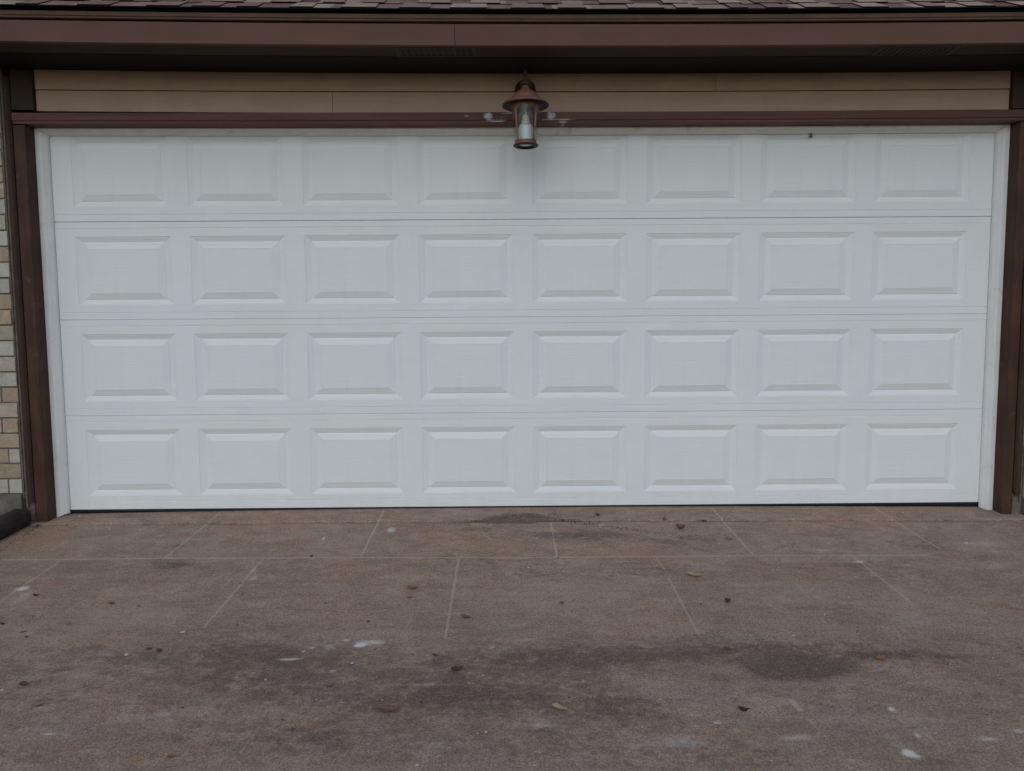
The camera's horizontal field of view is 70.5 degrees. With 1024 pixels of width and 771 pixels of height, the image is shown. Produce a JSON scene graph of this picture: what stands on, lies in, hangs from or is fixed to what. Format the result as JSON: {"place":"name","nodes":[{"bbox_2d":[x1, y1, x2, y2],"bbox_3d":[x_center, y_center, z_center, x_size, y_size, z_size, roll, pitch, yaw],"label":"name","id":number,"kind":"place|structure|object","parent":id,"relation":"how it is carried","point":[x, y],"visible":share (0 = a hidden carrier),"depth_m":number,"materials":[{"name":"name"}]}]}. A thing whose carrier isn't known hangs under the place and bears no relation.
{"place":"outdoors","nodes":[
{"label":"outdoors","id":0,"kind":"place"},
{"bbox_2d":[2,514,978,550],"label":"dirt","id":1,"kind":"structure","parent":0,"point":[467,523],"depth_m":3.89,"materials":[{"name":"brown soil"}]},
{"bbox_2d":[0,520,1023,770],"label":"driveway","id":2,"kind":"structure","parent":0,"point":[628,652],"depth_m":2.58,"materials":[{"name":"concrete"}]},
{"bbox_2d":[0,509,30,539],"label":"timber edging","id":3,"kind":"object","parent":2,"relation":"on","point":[13,521],"visible":1,"depth_m":3.81,"materials":[{"name":"black wood"}]},
{"bbox_2d":[19,681,27,684],"bbox_3d":[-1.590,0.969,2.358,0.030,0.010,0.023,3,6,38],"label":"leaf scrap","id":4,"kind":"object","parent":2,"relation":"on","point":[23,683],"visible":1,"depth_m":2.36,"materials":[{"name":"brown plant"}]},
{"bbox_2d":[372,705,400,711],"bbox_3d":[-0.382,0.978,2.190,0.093,0.015,0.026,1,11,-3],"label":"leaf","id":5,"kind":"object","parent":2,"relation":"on","point":[385,708],"visible":1,"depth_m":2.19,"materials":[{"name":"brown plant"}]},
{"bbox_2d":[407,585,418,588],"bbox_3d":[-0.421,0.848,3.046,0.056,0.017,0.023,0,7,-18],"label":"leaf","id":6,"kind":"object","parent":2,"relation":"on","point":[412,587],"visible":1,"depth_m":3.05,"materials":[{"name":"brown plant"}]},
{"bbox_2d":[451,666,463,670],"bbox_3d":[-0.186,0.943,2.412,0.055,0.015,0.027,-4,9,-40],"label":"leaf","id":7,"kind":"object","parent":2,"relation":"on","point":[456,668],"visible":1,"depth_m":2.42,"materials":[{"name":"plant"}]},
{"bbox_2d":[28,503,1023,525],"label":"apron","id":8,"kind":"object","parent":2,"relation":"on","point":[743,513],"visible":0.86,"depth_m":3.99,"materials":[{"name":"concrete"}]},
{"bbox_2d":[549,703,566,709],"bbox_3d":[0.140,0.974,2.197,0.059,0.013,0.025,3,7,14],"label":"leaf","id":9,"kind":"object","parent":2,"relation":"on","point":[558,706],"visible":1,"depth_m":2.20,"materials":[{"name":"plant"}]},
{"bbox_2d":[675,524,685,528],"bbox_3d":[0.869,0.730,3.746,0.056,0.030,0.040,1,5,19],"label":"leaf","id":10,"kind":"object","parent":2,"relation":"on","point":[679,526],"visible":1,"depth_m":3.74,"materials":[{"name":"brown plant"}]},
{"bbox_2d":[685,571,701,575],"bbox_3d":[0.788,0.823,3.161,0.083,0.019,0.033,1,6,14],"label":"leaf","id":11,"kind":"object","parent":2,"relation":"on","point":[692,573],"visible":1,"depth_m":3.16,"materials":[{"name":"plant"}]},
{"bbox_2d":[736,706,748,710],"bbox_3d":[0.695,0.973,2.182,0.040,0.016,0.010,-1,7,20],"label":"leaf","id":12,"kind":"object","parent":2,"relation":"on","point":[742,708],"visible":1,"depth_m":2.18,"materials":[{"name":"brown plant"}]},
{"bbox_2d":[874,655,884,659],"bbox_3d":[1.258,0.929,2.474,0.048,0.013,0.022,-3,5,-32],"label":"leaf","id":13,"kind":"object","parent":2,"relation":"on","point":[880,657],"visible":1,"depth_m":2.48,"materials":[{"name":"brown plant"}]},
{"bbox_3d":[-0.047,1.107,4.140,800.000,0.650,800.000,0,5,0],"label":"ground","id":14,"kind":"structure","parent":0,"visible":0},
{"bbox_2d":[0,0,1023,521],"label":"garage building","id":15,"kind":"structure","parent":14,"relation":"on","point":[444,66],"depth_m":3.81,"materials":[{"name":"brown paint"}]},
{"bbox_2d":[49,133,994,513],"bbox_3d":[0.071,-0.364,4.045,5.227,2.169,0.046,0,5,0],"label":"garage door","id":16,"kind":"structure","parent":15,"relation":"attached to","point":[295,347],"depth_m":4.03,"materials":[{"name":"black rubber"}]},
{"bbox_2d":[49,133,994,221],"bbox_3d":[0.065,-1.180,3.979,5.227,0.532,0.046,0,5,0],"label":"door section","id":17,"kind":"structure","parent":16,"relation":"in","point":[456,177],"depth_m":3.96,"materials":[{"name":"white metal"}]},
{"bbox_2d":[54,217,991,319],"bbox_3d":[0.069,-0.648,4.022,5.227,0.532,0.046,0,5,0],"label":"door section","id":18,"kind":"structure","parent":16,"relation":"in","point":[863,265],"depth_m":4.00,"materials":[{"name":"white metal"}]},
{"bbox_2d":[60,314,986,415],"bbox_3d":[0.073,-0.116,4.065,5.227,0.533,0.046,0,5,0],"label":"door section","id":19,"kind":"structure","parent":16,"relation":"in","point":[883,361],"depth_m":4.04,"materials":[{"name":"white metal"}]},
{"bbox_2d":[65,409,982,509],"bbox_3d":[0.076,0.415,4.108,5.227,0.533,0.046,0,5,0],"label":"door section","id":20,"kind":"structure","parent":16,"relation":"in","point":[897,455],"depth_m":4.09,"materials":[{"name":"white metal"}]},
{"bbox_2d":[502,69,548,149],"bbox_3d":[0.068,-1.400,3.676,0.235,0.392,0.310,0,5,0],"label":"wall lantern","id":21,"kind":"object","parent":15,"relation":"attached to","point":[525,104],"depth_m":3.60,"materials":[{"name":"orange metal"}]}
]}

